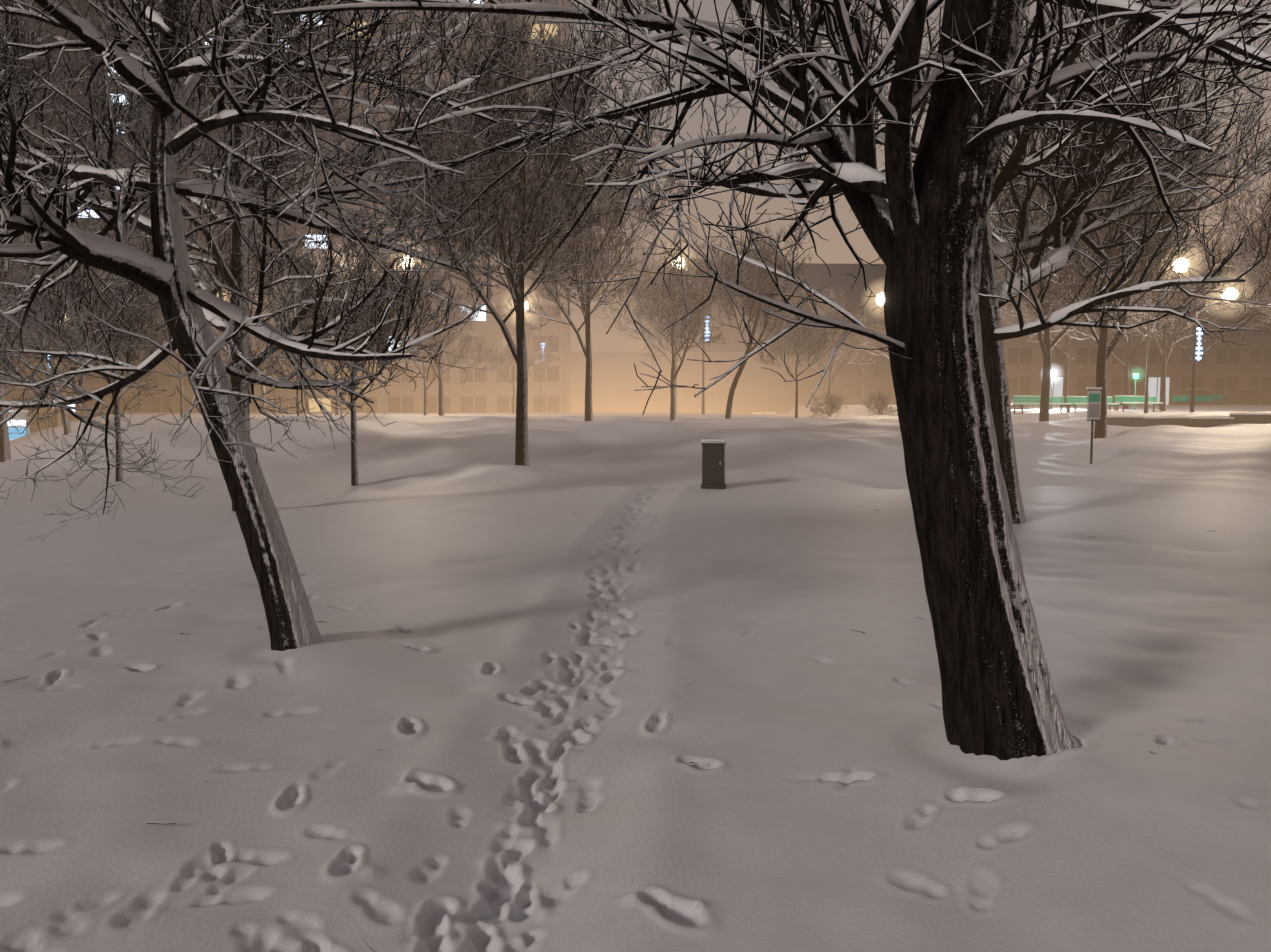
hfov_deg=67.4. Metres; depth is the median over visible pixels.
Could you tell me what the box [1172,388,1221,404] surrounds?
green car
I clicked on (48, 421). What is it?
street lamp
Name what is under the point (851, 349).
tall tree
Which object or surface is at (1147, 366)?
street lamp
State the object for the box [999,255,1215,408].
wide tree
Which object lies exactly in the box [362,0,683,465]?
tall tree
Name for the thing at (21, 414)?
building
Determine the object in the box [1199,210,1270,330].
wide tree
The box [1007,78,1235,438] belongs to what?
wide tree
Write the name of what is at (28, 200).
tree
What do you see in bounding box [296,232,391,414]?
tall tree
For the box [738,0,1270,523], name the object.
tree
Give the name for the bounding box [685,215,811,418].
leaning tree
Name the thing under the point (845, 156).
tree
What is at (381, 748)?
fallen twigs
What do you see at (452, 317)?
wide tree
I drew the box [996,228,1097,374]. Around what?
tall tree
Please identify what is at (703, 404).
street lamp
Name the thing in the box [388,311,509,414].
wide tree
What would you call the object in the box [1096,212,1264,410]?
tall tree
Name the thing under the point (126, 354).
tree
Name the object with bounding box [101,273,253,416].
tree
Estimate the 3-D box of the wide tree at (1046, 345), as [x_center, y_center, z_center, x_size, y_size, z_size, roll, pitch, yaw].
[17.609,-7.569,39.129,8.031,11.777,8.759,0,4,-7]
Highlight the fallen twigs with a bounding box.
[5,498,1230,951]
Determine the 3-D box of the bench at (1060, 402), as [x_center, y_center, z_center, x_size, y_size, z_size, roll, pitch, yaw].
[20.284,-3.556,47.521,4.167,0.900,0.540,-3,5,-33]
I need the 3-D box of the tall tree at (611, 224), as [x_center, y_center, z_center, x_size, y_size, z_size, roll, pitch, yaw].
[-1.811,-7.619,36.890,7.988,12.163,7.844,0,4,5]
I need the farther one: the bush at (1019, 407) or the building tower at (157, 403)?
the building tower at (157, 403)
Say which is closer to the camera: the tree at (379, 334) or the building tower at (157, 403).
the tree at (379, 334)
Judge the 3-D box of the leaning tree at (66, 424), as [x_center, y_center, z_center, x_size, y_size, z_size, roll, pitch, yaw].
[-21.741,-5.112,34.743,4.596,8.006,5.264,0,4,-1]
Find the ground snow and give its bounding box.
[0,405,1270,951]
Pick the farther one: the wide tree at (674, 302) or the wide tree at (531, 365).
the wide tree at (531, 365)
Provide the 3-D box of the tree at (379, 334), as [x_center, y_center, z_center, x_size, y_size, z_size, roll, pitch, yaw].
[-5.299,-2.420,19.033,5.624,6.180,3.911,3,5,34]
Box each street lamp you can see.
[45,355,50,427]
[381,259,408,414]
[525,304,544,412]
[674,260,710,414]
[862,297,883,404]
[1144,261,1187,412]
[1190,290,1236,412]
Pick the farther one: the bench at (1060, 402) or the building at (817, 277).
the building at (817, 277)
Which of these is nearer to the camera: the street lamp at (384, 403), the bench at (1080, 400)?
the bench at (1080, 400)
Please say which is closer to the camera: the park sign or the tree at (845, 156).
the tree at (845, 156)
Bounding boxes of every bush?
[807,389,847,418]
[860,389,897,417]
[1009,398,1038,408]
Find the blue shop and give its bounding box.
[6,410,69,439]
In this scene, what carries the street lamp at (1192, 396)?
on the ground snow
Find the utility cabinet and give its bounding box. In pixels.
[701,439,725,488]
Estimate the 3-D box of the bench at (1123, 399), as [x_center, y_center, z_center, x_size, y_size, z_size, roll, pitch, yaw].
[27.662,-3.966,52.364,4.167,0.900,0.540,-3,5,-33]
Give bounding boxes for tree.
[0,0,681,650]
[0,208,84,461]
[0,215,177,481]
[13,223,139,427]
[14,239,93,434]
[37,0,457,510]
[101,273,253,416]
[150,266,302,411]
[189,0,1270,759]
[206,215,477,485]
[249,288,330,416]
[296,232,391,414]
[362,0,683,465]
[382,263,486,415]
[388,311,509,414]
[466,315,565,413]
[499,106,689,420]
[579,224,728,414]
[620,235,736,420]
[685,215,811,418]
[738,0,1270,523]
[753,288,877,417]
[782,287,882,416]
[814,284,889,375]
[990,152,1216,421]
[995,216,1086,406]
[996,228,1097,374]
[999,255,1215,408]
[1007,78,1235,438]
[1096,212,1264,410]
[1119,234,1269,405]
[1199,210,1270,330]
[1201,178,1270,326]
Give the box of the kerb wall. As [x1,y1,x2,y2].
[1107,413,1270,427]
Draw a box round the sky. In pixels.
[569,0,1270,351]
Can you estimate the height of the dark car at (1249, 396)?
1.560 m
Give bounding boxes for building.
[666,263,1002,352]
[997,280,1270,404]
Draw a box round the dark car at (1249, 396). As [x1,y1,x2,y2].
[1222,389,1270,404]
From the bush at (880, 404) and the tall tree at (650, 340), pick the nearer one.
the bush at (880, 404)
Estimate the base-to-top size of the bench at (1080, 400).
0.900 m
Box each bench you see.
[1013,395,1070,413]
[1066,396,1119,411]
[1114,395,1163,411]
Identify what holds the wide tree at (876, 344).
on the ground snow
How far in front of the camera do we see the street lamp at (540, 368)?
87.25 m
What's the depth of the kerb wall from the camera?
40.38 m
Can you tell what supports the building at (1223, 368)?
on the ground snow
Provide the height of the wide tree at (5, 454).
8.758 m
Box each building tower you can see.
[0,0,345,420]
[337,0,570,412]
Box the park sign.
[1086,387,1101,463]
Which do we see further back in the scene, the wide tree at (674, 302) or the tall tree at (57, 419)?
the tall tree at (57, 419)
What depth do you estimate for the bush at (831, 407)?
52.08 m
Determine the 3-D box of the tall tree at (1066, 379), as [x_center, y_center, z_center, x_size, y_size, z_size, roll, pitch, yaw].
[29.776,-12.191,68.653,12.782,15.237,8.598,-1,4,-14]
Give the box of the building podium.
[571,352,895,413]
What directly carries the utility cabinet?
on the ground snow
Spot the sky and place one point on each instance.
(835, 250)
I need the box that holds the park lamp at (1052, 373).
[1050,370,1054,409]
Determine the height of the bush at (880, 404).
1.679 m
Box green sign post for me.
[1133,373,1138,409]
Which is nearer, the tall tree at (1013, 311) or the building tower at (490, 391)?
the tall tree at (1013, 311)
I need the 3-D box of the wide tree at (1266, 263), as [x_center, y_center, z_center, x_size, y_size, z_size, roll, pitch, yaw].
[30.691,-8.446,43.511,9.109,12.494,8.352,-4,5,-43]
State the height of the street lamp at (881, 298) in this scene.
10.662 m
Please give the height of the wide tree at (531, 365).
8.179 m
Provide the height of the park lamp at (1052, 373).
2.654 m
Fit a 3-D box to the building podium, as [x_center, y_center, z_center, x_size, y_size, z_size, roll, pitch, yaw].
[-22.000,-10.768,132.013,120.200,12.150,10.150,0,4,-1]
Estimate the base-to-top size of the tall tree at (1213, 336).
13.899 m
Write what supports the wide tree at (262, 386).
on the ground snow
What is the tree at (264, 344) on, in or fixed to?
on the ground snow

